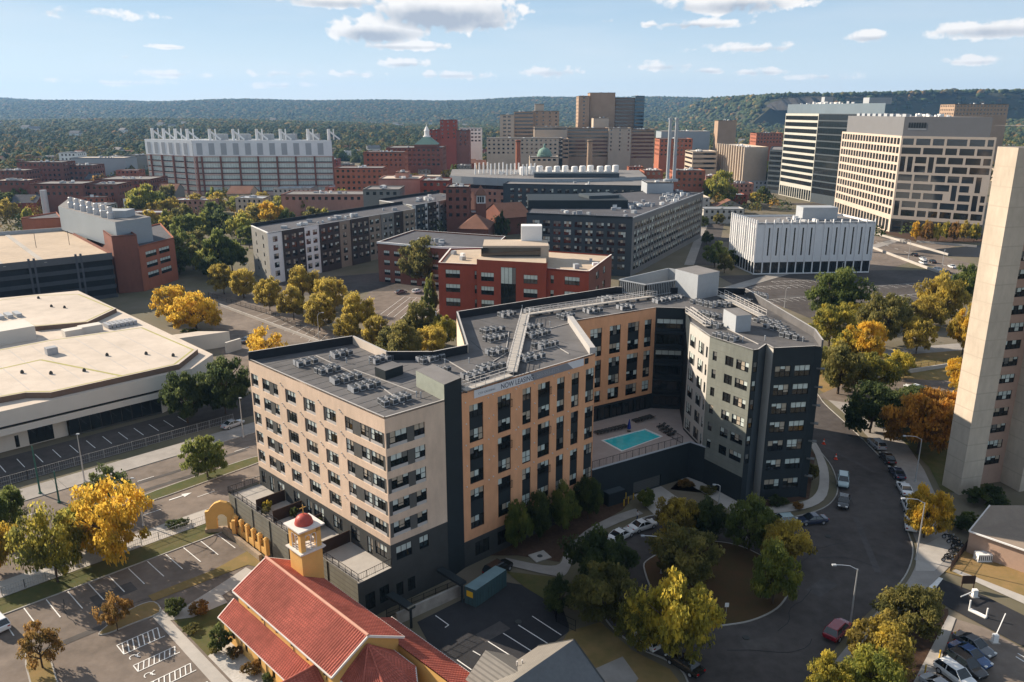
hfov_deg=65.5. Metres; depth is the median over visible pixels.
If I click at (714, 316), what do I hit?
condenser unit
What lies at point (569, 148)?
ribbon window
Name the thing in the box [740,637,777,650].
asphalt patch
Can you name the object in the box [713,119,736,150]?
apartment slab
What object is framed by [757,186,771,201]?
tree
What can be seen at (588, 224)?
window
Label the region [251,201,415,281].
striped apartments
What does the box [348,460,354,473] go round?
sash window
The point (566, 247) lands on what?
window
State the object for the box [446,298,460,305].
school window
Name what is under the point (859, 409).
tree
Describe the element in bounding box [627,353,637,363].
tall window
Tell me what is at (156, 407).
shopfront window
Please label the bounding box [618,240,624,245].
window
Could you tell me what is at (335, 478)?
sash window
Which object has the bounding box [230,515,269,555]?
boundary wall
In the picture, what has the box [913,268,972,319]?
tree
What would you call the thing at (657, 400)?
link window
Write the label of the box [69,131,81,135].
hill house
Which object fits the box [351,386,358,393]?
condenser unit
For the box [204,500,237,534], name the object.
arched gate
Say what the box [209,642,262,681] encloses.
gravel bed
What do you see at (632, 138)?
ribbon window
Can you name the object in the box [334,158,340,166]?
city block
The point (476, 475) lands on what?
tall window
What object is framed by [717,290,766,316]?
roof ramp
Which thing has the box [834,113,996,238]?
grid office
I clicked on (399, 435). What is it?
sash window
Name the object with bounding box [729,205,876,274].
ribbed office
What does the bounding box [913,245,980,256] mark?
lane asphalt
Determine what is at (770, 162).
ribbon window
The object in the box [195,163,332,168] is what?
ribbon window
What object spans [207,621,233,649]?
shrub
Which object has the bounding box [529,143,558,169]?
copper dome
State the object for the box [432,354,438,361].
condenser unit
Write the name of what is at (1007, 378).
tower window
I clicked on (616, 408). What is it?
lobby window
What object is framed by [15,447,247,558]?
lane markings
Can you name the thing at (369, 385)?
condenser unit
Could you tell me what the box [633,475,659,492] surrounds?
garage door
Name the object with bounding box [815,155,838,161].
ribbon window
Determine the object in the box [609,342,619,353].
tall window
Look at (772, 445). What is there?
wing window
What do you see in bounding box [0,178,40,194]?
flat shop
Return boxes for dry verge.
[148,551,260,600]
[563,622,678,681]
[818,350,963,392]
[836,605,947,681]
[878,419,985,491]
[884,231,982,241]
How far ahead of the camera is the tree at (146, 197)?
461.78 m
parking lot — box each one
[0,393,253,484]
[0,533,254,681]
[209,292,339,390]
[360,290,454,327]
[417,582,568,671]
[719,270,950,318]
[936,619,1023,681]
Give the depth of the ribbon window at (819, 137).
537.18 m
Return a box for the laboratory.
[144,128,339,195]
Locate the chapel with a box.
[217,504,469,681]
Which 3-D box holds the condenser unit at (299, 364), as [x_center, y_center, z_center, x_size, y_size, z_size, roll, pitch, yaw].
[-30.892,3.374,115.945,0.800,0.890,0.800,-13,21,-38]
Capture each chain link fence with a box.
[0,414,231,486]
[0,515,204,595]
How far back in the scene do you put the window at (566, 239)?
312.80 m
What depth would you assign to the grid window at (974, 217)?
397.45 m
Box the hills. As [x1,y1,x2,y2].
[100,93,1023,153]
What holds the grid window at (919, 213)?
in the grid office
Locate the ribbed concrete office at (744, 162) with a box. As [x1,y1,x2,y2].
[716,143,768,181]
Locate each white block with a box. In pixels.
[58,151,86,160]
[459,127,481,159]
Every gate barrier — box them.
[960,588,978,597]
[989,613,1005,643]
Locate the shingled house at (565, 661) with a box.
[465,639,604,681]
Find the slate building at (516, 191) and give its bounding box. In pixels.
[503,172,641,210]
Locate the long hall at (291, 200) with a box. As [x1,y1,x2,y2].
[281,190,363,216]
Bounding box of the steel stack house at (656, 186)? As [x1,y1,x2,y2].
[641,118,678,193]
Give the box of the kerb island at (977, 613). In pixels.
[968,600,988,617]
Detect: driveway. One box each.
[634,486,677,516]
[926,579,1023,645]
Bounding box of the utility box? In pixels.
[603,486,624,506]
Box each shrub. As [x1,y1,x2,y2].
[164,519,179,528]
[164,597,186,616]
[176,517,189,526]
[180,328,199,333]
[182,622,198,633]
[187,598,208,614]
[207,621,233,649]
[208,646,222,653]
[226,645,242,659]
[239,658,260,675]
[261,672,274,681]
[678,478,695,487]
[699,485,716,494]
[768,493,789,506]
[792,501,803,508]
[809,463,819,479]
[951,515,974,532]
[960,511,979,521]
[961,483,1010,507]
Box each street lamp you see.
[76,433,85,480]
[130,477,144,525]
[239,397,243,436]
[712,484,720,503]
[832,564,857,622]
[901,497,924,559]
[903,435,921,480]
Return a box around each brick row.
[640,168,662,178]
[669,167,705,191]
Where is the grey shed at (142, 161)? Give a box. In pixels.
[124,153,147,169]
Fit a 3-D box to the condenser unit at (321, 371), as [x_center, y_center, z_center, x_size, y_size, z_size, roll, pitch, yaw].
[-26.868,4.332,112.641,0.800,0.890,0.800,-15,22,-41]
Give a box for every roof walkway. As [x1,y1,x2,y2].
[461,367,512,392]
[506,309,529,374]
[525,290,656,314]
[685,306,710,326]
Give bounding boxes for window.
[68,418,79,434]
[79,415,90,431]
[90,413,101,428]
[100,410,111,426]
[111,408,121,423]
[121,405,131,420]
[131,403,141,418]
[141,400,151,415]
[145,249,156,257]
[147,155,193,162]
[147,259,157,267]
[148,161,194,168]
[148,269,158,277]
[149,167,194,173]
[149,172,195,179]
[151,398,160,413]
[159,246,169,253]
[160,256,170,263]
[161,265,171,273]
[168,179,195,185]
[183,186,196,190]
[195,157,331,162]
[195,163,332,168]
[196,169,332,173]
[197,175,332,179]
[197,181,333,185]
[198,187,324,191]
[253,374,258,385]
[254,393,259,404]
[256,412,261,423]
[258,431,263,442]
[260,450,265,460]
[262,378,269,390]
[262,471,265,482]
[264,398,270,409]
[266,417,272,429]
[268,437,274,448]
[269,455,276,467]
[273,383,277,394]
[275,403,279,414]
[277,423,281,434]
[278,442,283,453]
[278,481,283,490]
[280,461,284,472]
[287,390,295,402]
[289,410,297,423]
[291,430,298,443]
[292,450,300,463]
[294,469,301,482]
[294,491,299,501]
[306,398,315,412]
[307,419,316,432]
[309,440,318,453]
[310,460,319,473]
[312,480,321,494]
[314,503,323,520]
[326,407,335,421]
[327,429,337,443]
[329,450,338,464]
[330,471,339,485]
[332,491,341,506]
[334,515,342,530]
[345,416,352,429]
[346,438,353,451]
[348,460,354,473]
[349,481,356,494]
[350,502,357,515]
[351,526,359,541]
[360,423,368,437]
[362,446,369,459]
[363,468,370,481]
[364,489,372,503]
[365,511,373,525]
[365,591,374,609]
[370,427,382,443]
[371,450,383,466]
[373,473,384,489]
[374,495,385,511]
[375,516,386,532]
[376,541,386,558]
[380,584,388,603]
[384,260,389,264]
[389,427,406,443]
[390,450,407,466]
[391,473,408,489]
[392,495,409,511]
[393,516,410,533]
[396,541,411,559]
[396,581,402,594]
[408,576,414,591]
[414,422,424,436]
[415,444,424,458]
[416,466,425,480]
[416,488,426,502]
[417,509,426,523]
[419,534,428,548]
[445,269,459,277]
[446,284,459,291]
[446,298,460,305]
[469,402,482,418]
[470,426,482,442]
[470,444,482,460]
[470,467,482,483]
[471,485,483,501]
[471,512,483,528]
[475,537,488,555]
[481,248,540,255]
[481,272,493,280]
[481,286,493,294]
[481,300,493,306]
[498,393,509,408]
[498,417,509,432]
[498,435,509,449]
[498,457,509,472]
[498,475,509,490]
[498,501,509,516]
[498,529,506,544]
[515,120,532,121]
[515,124,532,125]
[515,131,532,132]
[515,135,532,136]
[522,387,530,401]
[522,410,530,424]
[522,428,529,441]
[522,449,529,463]
[522,467,529,480]
[522,492,529,504]
[524,275,537,283]
[524,289,536,297]
[535,128,566,129]
[537,442,548,457]
[537,459,548,474]
[537,485,547,495]
[538,381,549,395]
[538,404,548,418]
[538,421,548,435]
[543,220,549,225]
[543,228,549,233]
[543,236,549,241]
[553,221,560,226]
[553,229,559,234]
[553,237,559,242]
[553,245,559,249]
[555,480,561,489]
[556,416,563,428]
[556,437,562,450]
[556,454,562,466]
[557,377,563,389]
[557,399,563,412]
[564,221,570,226]
[564,229,570,234]
[564,237,570,242]
[564,245,570,250]
[565,276,579,285]
[568,129,607,130]
[568,133,607,134]
[568,137,607,137]
[569,140,607,141]
[569,144,606,145]
[569,148,606,148]
[569,151,606,152]
[569,155,606,156]
[569,473,575,485]
[570,432,576,444]
[570,448,576,460]
[571,394,577,407]
[571,411,577,423]
[572,372,578,384]
[574,238,581,243]
[574,246,580,251]
[575,222,581,227]
[575,230,581,235]
[583,466,590,478]
[584,426,591,439]
[584,443,590,455]
[585,222,592,227]
[585,230,592,235]
[585,238,591,243]
[585,246,591,251]
[585,389,592,402]
[585,405,592,418]
[586,367,593,380]
[590,328,601,339]
[593,408,597,420]
[594,377,599,387]
[594,391,599,400]
[595,346,600,356]
[595,360,600,369]
[596,223,603,228]
[596,231,603,236]
[596,239,602,244]
[596,247,602,252]
[600,405,609,418]
[606,248,613,252]
[607,223,614,228]
[607,231,614,236]
[607,239,613,244]
[607,387,617,397]
[608,373,618,384]
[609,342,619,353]
[609,356,618,367]
[610,324,620,335]
[612,403,621,415]
[615,113,633,114]
[615,117,633,118]
[615,124,633,125]
[616,106,633,107]
[617,248,624,253]
[617,256,624,261]
[617,264,623,269]
[618,224,625,229]
[618,232,625,237]
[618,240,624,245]
[624,400,633,412]
[625,383,635,393]
[626,369,636,380]
[627,339,637,349]
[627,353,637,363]
[628,321,638,332]
[631,149,652,150]
[631,156,652,157]
[632,134,653,135]
[632,138,653,139]
[632,145,653,146]
[636,397,645,410]
[642,367,648,376]
[642,380,647,389]
[643,350,649,360]
[644,337,650,346]
[645,319,651,329]
[653,381,679,390]
[653,396,678,405]
[654,365,680,375]
[655,350,680,359]
[656,334,681,344]
[657,319,682,328]
[685,418,688,430]
[686,402,689,414]
[687,385,690,398]
[688,369,692,381]
[689,352,693,364]
[690,335,694,347]
[693,153,716,154]
[693,158,715,159]
[693,162,715,163]
[693,167,715,168]
[693,426,696,439]
[694,410,697,422]
[695,393,699,405]
[696,375,700,388]
[698,358,701,371]
[699,341,702,353]
[708,421,711,430]
[709,404,712,413]
[710,387,714,396]
[711,369,715,378]
[713,351,716,360]
[718,444,725,455]
[720,427,727,437]
[721,410,728,420]
[723,392,730,402]
[724,374,731,384]
[725,356,733,366]
[729,449,740,462]
[730,432,742,444]
[732,414,743,426]
[733,396,745,408]
[735,378,746,390]
[736,359,748,371]
[745,454,748,463]
[746,436,750,445]
[748,418,751,427]
[750,400,753,409]
[751,381,754,390]
[753,362,756,372]
[754,262,761,272]
[762,262,769,272]
[764,479,778,489]
[765,459,780,470]
[767,181,778,184]
[767,186,778,189]
[767,228,769,255]
[767,440,782,450]
[768,171,779,174]
[768,176,779,179]
[769,161,780,164]
[769,166,780,169]
[769,422,784,432]
[770,151,781,154]
[770,156,781,159]
[771,262,777,272]
[771,403,786,413]
[773,384,788,395]
[774,366,790,377]
[775,228,778,255]
[779,262,786,272]
[780,177,810,186]
[781,165,812,173]
[781,171,811,179]
[782,153,813,159]
[782,159,812,166]
[782,477,797,487]
[783,147,814,153]
[783,228,786,254]
[784,134,815,140]
[784,141,815,146]
[784,458,799,468]
[785,122,817,126]
[785,128,816,133]
[786,116,817,119]
[786,439,801,449]
[787,262,794,272]
[788,420,803,431]
[790,402,805,412]
[792,228,795,254]
[792,383,807,394]
[794,365,809,375]
[795,262,802,272]
[800,228,803,254]
[804,262,811,271]
[808,228,812,254]
[811,188,835,196]
[812,181,835,189]
[812,261,819,271]
[813,168,837,175]
[813,175,836,182]
[814,161,838,168]
[815,148,839,155]
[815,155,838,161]
[816,141,840,148]
[817,128,846,133]
[817,135,841,141]
[818,121,847,127]
[819,114,856,119]
[820,261,827,271]
[825,227,828,254]
[829,261,836,271]
[833,227,837,254]
[837,261,844,268]
[842,227,845,254]
[846,261,852,267]
[850,227,853,253]
[853,261,860,271]
[858,227,862,253]
[861,261,868,270]
[866,227,870,253]
[892,220,900,231]
[893,200,899,214]
[895,192,909,198]
[897,183,910,189]
[898,174,911,180]
[899,156,905,171]
[900,209,914,216]
[901,147,920,153]
[902,201,915,207]
[902,221,911,232]
[903,138,913,144]
[906,157,912,171]
[911,192,920,198]
[913,184,932,190]
[914,166,924,172]
[914,175,928,181]
[915,157,926,163]
[916,139,930,144]
[916,211,925,216]
[918,202,937,208]
[923,148,942,154]
[923,193,942,200]
[927,157,933,172]
[928,211,936,217]
[930,175,945,182]
[933,139,944,145]
[934,185,949,191]
[935,167,949,173]
[936,157,945,163]
[939,203,954,209]
[939,212,950,218]
[945,148,956,154]
[947,139,967,145]
[947,176,959,182]
[948,158,962,164]
[950,186,956,200]
[952,167,966,173]
[953,213,967,219]
[956,204,968,210]
[958,195,969,201]
[959,149,974,155]
[959,186,968,192]
[961,177,973,183]
[965,158,980,164]
[969,140,985,146]
[969,168,989,174]
[970,196,977,211]
[970,214,981,220]
[974,177,981,192]
[977,149,992,155]
[980,196,984,202]
[983,159,990,165]
[984,455,999,464]
[987,140,993,146]
[987,439,1002,448]
[990,423,1005,432]
[993,407,1008,416]
[996,390,1011,399]
[999,374,1014,383]
[1002,357,1017,366]
[1005,340,1020,349]
[1008,322,1023,331]
[1011,305,1023,314]
[1014,287,1023,296]
[1018,269,1023,278]
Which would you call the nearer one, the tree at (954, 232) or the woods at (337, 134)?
the tree at (954, 232)
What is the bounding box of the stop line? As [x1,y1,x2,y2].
[929,577,1023,661]
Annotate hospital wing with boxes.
[487,137,562,169]
[500,114,513,136]
[514,111,533,136]
[533,110,558,125]
[534,126,566,137]
[535,103,543,110]
[559,137,568,169]
[567,127,608,169]
[591,117,608,126]
[606,127,630,169]
[630,128,654,167]
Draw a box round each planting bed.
[492,499,630,561]
[671,451,814,506]
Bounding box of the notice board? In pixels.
[961,576,975,587]
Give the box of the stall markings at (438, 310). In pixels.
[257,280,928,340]
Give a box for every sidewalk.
[0,510,205,597]
[12,238,904,501]
[506,509,642,575]
[684,223,706,264]
[765,443,828,512]
[829,400,951,663]
[914,615,955,681]
[915,533,953,570]
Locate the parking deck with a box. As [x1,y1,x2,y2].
[684,149,716,174]
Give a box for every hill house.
[29,126,40,130]
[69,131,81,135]
[113,147,124,153]
[366,145,380,150]
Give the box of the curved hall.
[450,162,646,208]
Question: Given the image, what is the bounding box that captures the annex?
[966,505,1023,572]
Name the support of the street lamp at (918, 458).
on the sidewalk at (904, 456)
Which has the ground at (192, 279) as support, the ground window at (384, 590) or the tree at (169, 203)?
the tree at (169, 203)
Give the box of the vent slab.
[528,550,551,562]
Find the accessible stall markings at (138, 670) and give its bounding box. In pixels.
[116,627,195,681]
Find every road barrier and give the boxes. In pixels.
[873,246,951,277]
[876,233,948,254]
[917,240,976,246]
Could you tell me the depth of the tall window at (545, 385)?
115.89 m
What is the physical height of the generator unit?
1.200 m
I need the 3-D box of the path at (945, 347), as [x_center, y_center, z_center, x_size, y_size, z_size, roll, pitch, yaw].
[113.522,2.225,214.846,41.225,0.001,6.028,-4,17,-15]
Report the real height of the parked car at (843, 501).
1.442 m
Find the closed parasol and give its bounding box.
[627,418,630,431]
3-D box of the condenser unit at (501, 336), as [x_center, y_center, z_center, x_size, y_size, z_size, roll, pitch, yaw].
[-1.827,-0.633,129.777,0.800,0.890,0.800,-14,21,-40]
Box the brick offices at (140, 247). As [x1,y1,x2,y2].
[58,197,178,293]
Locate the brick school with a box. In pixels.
[377,230,505,286]
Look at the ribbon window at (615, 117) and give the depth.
890.87 m
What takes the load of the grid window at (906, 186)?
in the grid office
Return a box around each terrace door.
[270,476,274,491]
[307,499,311,513]
[368,537,372,553]
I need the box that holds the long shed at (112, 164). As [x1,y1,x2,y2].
[71,156,137,176]
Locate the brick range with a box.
[749,132,782,160]
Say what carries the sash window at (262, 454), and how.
in the apartment complex
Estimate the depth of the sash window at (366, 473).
102.07 m
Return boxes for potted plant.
[261,500,271,507]
[262,506,270,514]
[289,507,297,517]
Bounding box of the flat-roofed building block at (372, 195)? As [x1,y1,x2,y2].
[363,185,404,206]
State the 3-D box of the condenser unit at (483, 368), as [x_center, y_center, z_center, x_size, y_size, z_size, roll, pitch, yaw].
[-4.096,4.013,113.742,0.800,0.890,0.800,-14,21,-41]
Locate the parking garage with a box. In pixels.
[0,227,117,299]
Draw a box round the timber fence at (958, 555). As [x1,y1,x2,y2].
[950,540,967,570]
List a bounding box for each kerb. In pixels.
[0,501,228,581]
[4,532,221,614]
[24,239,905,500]
[25,651,57,681]
[98,601,160,634]
[124,456,257,505]
[603,442,837,681]
[643,541,787,625]
[818,394,913,584]
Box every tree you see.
[0,192,13,209]
[0,197,20,222]
[0,484,28,530]
[0,520,17,566]
[3,499,91,582]
[6,188,27,194]
[14,619,65,671]
[20,207,33,218]
[51,498,116,550]
[66,474,153,566]
[82,462,132,503]
[90,173,104,180]
[90,591,133,630]
[92,147,100,153]
[124,183,162,209]
[142,209,159,222]
[143,200,162,209]
[148,284,189,317]
[155,184,175,197]
[156,191,169,200]
[157,371,211,422]
[158,215,177,232]
[159,208,170,218]
[160,196,180,212]
[164,290,222,329]
[169,202,194,218]
[169,213,203,238]
[173,232,198,247]
[175,245,191,274]
[177,434,227,476]
[179,240,201,269]
[185,229,205,247]
[186,192,200,199]
[191,247,218,270]
[193,227,236,265]
[194,212,211,236]
[197,255,223,276]
[197,355,250,413]
[201,199,224,216]
[205,186,222,196]
[206,192,225,205]
[206,208,233,233]
[206,263,232,293]
[216,238,248,270]
[225,195,238,211]
[225,212,252,238]
[229,267,258,297]
[233,209,256,223]
[236,225,252,247]
[245,202,260,213]
[245,205,261,221]
[246,323,287,350]
[252,275,281,310]
[255,191,271,200]
[257,200,283,220]
[268,195,281,205]
[275,207,295,219]
[275,286,305,319]
[286,264,319,295]
[303,206,322,215]
[303,293,335,330]
[311,276,348,306]
[333,313,361,336]
[340,290,376,334]
[361,315,389,344]
[374,325,393,350]
[386,319,422,350]
[397,235,436,279]
[399,298,438,338]
[416,324,447,350]
[421,272,438,307]
[429,314,456,347]
[440,169,450,176]
[494,209,510,235]
[504,499,534,550]
[522,490,554,541]
[543,572,574,613]
[550,479,581,531]
[557,522,640,579]
[565,560,639,624]
[573,474,603,518]
[613,592,660,651]
[624,565,726,664]
[636,487,654,506]
[644,519,724,585]
[654,496,699,533]
[686,494,728,538]
[701,215,708,225]
[701,230,713,244]
[702,169,737,201]
[702,240,728,267]
[713,213,725,224]
[717,253,735,272]
[722,492,779,550]
[729,249,738,265]
[749,192,760,203]
[750,535,804,603]
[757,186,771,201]
[759,517,817,558]
[804,266,878,310]
[804,648,857,681]
[808,302,857,345]
[820,339,876,393]
[830,329,872,353]
[837,642,906,681]
[838,301,861,327]
[840,379,906,432]
[842,320,889,356]
[845,607,916,681]
[854,291,915,340]
[857,351,903,387]
[869,583,945,642]
[878,385,954,453]
[883,349,916,375]
[883,384,926,423]
[902,315,940,353]
[904,482,955,537]
[910,221,922,240]
[911,295,949,324]
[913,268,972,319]
[920,219,928,238]
[921,220,934,239]
[932,223,942,239]
[936,386,957,435]
[941,221,949,238]
[945,356,962,388]
[946,303,971,354]
[948,220,960,242]
[951,263,977,305]
[959,219,971,240]
[969,223,981,242]
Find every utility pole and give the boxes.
[31,446,57,493]
[53,471,66,503]
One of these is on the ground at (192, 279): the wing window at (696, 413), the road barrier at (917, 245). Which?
the road barrier at (917, 245)
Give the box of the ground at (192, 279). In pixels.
[0,161,1023,681]
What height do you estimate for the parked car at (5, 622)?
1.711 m
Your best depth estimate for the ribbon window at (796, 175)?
581.61 m
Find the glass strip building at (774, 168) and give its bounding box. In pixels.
[767,146,782,193]
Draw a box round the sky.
[0,0,1023,100]
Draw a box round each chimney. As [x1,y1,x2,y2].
[515,140,520,169]
[586,140,592,169]
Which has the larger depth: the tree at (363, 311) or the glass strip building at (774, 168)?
the glass strip building at (774, 168)
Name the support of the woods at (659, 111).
on the hills
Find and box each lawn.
[0,524,218,613]
[507,571,563,598]
[945,549,1023,595]
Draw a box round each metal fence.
[208,293,330,339]
[386,582,456,616]
[553,609,575,630]
[909,357,958,368]
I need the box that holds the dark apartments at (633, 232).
[526,189,703,276]
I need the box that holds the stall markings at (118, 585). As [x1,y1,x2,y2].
[9,535,234,635]
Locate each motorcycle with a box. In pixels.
[941,553,953,560]
[942,533,955,537]
[944,551,958,558]
[946,536,959,542]
[948,545,960,552]
[951,539,963,546]
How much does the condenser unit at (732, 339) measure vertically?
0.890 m
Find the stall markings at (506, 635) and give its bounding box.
[435,615,560,669]
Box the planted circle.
[645,542,784,624]
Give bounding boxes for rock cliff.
[766,97,833,109]
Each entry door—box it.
[14,435,19,446]
[27,424,54,443]
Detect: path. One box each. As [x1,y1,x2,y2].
[153,568,251,681]
[596,656,637,681]
[682,477,743,510]
[881,343,961,355]
[953,569,1023,602]
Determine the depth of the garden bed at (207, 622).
99.89 m
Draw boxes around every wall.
[173,331,241,352]
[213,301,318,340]
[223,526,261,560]
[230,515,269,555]
[396,585,463,622]
[878,363,959,377]
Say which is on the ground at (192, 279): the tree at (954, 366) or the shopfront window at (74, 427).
the tree at (954, 366)
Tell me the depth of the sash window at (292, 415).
113.10 m
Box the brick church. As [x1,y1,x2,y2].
[457,185,493,234]
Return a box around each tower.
[440,119,457,170]
[576,95,589,126]
[588,92,614,126]
[614,97,634,128]
[631,95,644,128]
[779,97,891,205]
[939,103,1008,164]
[942,125,1023,494]
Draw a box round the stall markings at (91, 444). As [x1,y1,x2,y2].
[0,417,185,471]
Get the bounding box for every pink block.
[378,174,424,194]
[395,170,409,177]
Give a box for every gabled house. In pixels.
[10,194,42,214]
[84,173,106,180]
[157,184,184,197]
[226,186,258,198]
[471,159,475,168]
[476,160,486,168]
[712,199,744,212]
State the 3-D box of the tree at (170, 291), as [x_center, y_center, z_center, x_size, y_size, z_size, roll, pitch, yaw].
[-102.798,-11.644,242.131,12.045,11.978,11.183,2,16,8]
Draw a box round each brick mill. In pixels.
[0,168,41,181]
[16,160,75,181]
[69,163,105,180]
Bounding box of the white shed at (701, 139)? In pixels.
[656,130,709,149]
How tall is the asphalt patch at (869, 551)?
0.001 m
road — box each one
[0,240,953,580]
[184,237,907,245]
[253,273,438,297]
[275,203,987,204]
[603,397,911,681]
[694,223,723,265]
[817,379,956,402]
[873,236,977,278]
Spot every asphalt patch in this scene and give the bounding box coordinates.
[0,446,142,486]
[41,620,111,651]
[90,582,137,605]
[134,473,197,493]
[135,449,246,484]
[475,621,509,641]
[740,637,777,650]
[777,295,802,297]
[806,578,837,596]
[853,517,880,572]
[869,286,901,287]
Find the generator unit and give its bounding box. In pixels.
[972,551,992,562]
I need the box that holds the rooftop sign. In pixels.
[908,122,926,129]
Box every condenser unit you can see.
[296,361,303,367]
[303,359,310,365]
[311,357,318,364]
[314,366,320,373]
[318,368,325,375]
[325,366,332,373]
[332,352,339,359]
[332,378,339,385]
[333,365,340,371]
[338,351,344,357]
[341,376,348,383]
[346,349,352,355]
[346,374,353,381]
[347,384,354,391]
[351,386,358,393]
[355,372,362,379]
[358,383,365,391]
[366,382,373,389]
[369,355,375,362]
[373,358,379,364]
[373,380,380,387]
[377,397,385,404]
[378,356,384,362]
[381,399,389,407]
[384,355,391,361]
[385,394,392,401]
[390,397,397,405]
[396,395,404,403]
[403,393,411,401]
[415,356,422,362]
[420,358,426,364]
[427,356,434,362]
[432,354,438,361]
[439,353,444,359]
[444,365,451,371]
[460,372,467,379]
[465,374,472,381]
[472,372,479,379]
[478,371,484,377]
[480,365,486,372]
[482,335,488,341]
[483,329,488,334]
[486,364,493,371]
[487,337,493,342]
[489,328,495,333]
[489,350,495,356]
[492,335,498,341]
[492,363,498,369]
[496,348,502,354]
[497,334,503,340]
[499,325,505,331]
[499,361,505,368]
[501,313,506,317]
[501,347,507,353]
[507,312,512,316]
[522,356,529,362]
[527,324,533,330]
[527,355,533,361]
[529,333,535,338]
[531,342,537,348]
[533,353,539,360]
[535,331,541,337]
[537,344,544,350]
[539,352,545,358]
[544,329,550,335]
[548,341,554,346]
[560,315,566,319]
[620,305,625,310]
[655,299,660,303]
[711,314,717,319]
[713,323,718,328]
[717,333,723,338]
[723,335,729,340]
[729,336,735,342]
[753,317,759,322]
[763,323,769,328]
[770,325,775,330]
[775,326,781,331]
[779,331,785,337]
[785,333,791,338]
[792,334,799,340]
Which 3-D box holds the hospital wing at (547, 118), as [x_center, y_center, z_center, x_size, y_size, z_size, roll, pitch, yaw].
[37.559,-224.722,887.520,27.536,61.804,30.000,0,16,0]
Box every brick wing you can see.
[429,129,440,145]
[456,129,470,164]
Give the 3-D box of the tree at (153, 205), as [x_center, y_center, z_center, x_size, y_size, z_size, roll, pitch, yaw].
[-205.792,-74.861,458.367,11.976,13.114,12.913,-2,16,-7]
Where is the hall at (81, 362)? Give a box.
[0,291,212,452]
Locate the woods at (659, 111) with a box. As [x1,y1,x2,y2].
[0,88,1023,133]
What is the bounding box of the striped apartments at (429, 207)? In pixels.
[379,191,446,231]
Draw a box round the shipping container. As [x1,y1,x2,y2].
[464,566,506,607]
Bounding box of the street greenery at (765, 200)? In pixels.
[0,165,915,235]
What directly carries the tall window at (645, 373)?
in the apartment complex
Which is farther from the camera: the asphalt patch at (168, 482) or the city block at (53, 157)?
the city block at (53, 157)
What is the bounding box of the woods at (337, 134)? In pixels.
[0,122,1023,176]
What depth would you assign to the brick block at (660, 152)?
721.97 m
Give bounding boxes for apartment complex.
[227,265,824,614]
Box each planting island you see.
[26,652,55,681]
[100,602,159,633]
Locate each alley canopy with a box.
[386,591,415,627]
[436,567,466,602]
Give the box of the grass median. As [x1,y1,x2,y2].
[132,456,257,502]
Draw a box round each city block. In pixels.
[35,156,58,159]
[76,195,113,202]
[96,202,117,208]
[116,169,145,175]
[133,184,144,195]
[135,209,169,223]
[175,197,220,214]
[235,195,270,213]
[273,186,316,200]
[325,185,334,189]
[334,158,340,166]
[341,162,354,165]
[418,169,430,173]
[419,174,441,176]
[457,164,471,168]
[471,209,475,216]
[627,165,642,170]
[702,206,743,223]
[703,195,709,205]
[704,174,715,189]
[724,192,747,204]
[728,181,753,198]
[734,180,766,190]
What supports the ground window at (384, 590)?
in the apartment complex
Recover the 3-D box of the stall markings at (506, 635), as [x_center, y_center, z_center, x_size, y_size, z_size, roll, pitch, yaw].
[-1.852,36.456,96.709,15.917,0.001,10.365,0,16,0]
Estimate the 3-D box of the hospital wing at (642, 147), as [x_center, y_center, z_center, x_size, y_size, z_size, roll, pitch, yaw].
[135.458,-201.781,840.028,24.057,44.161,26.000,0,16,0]
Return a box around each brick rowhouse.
[29,180,99,212]
[86,181,133,208]
[95,176,167,190]
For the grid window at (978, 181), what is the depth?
393.78 m
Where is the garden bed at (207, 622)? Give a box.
[174,603,226,655]
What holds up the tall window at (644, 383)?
in the apartment complex
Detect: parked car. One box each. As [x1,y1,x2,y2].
[0,612,10,632]
[220,419,244,429]
[241,336,250,342]
[394,289,406,293]
[411,288,422,293]
[482,558,512,573]
[608,526,634,539]
[627,518,657,532]
[634,632,660,651]
[664,652,705,678]
[775,512,796,520]
[796,512,828,525]
[822,618,851,642]
[837,470,848,487]
[837,492,850,508]
[867,438,886,449]
[879,452,896,464]
[888,466,906,479]
[896,481,912,495]
[900,499,914,512]
[903,514,917,531]
[918,260,927,264]
[918,671,947,681]
[933,655,976,681]
[943,645,988,679]
[947,639,993,669]
[951,629,996,658]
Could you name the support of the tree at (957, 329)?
on the dry verge at (933, 374)
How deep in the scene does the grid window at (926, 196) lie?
406.87 m
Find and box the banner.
[474,358,588,398]
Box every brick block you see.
[334,165,387,189]
[363,150,407,174]
[420,177,451,193]
[438,224,611,319]
[446,183,470,232]
[654,137,692,172]
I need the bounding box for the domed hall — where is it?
[386,124,446,176]
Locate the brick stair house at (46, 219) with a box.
[21,190,60,229]
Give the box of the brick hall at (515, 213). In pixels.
[486,202,527,234]

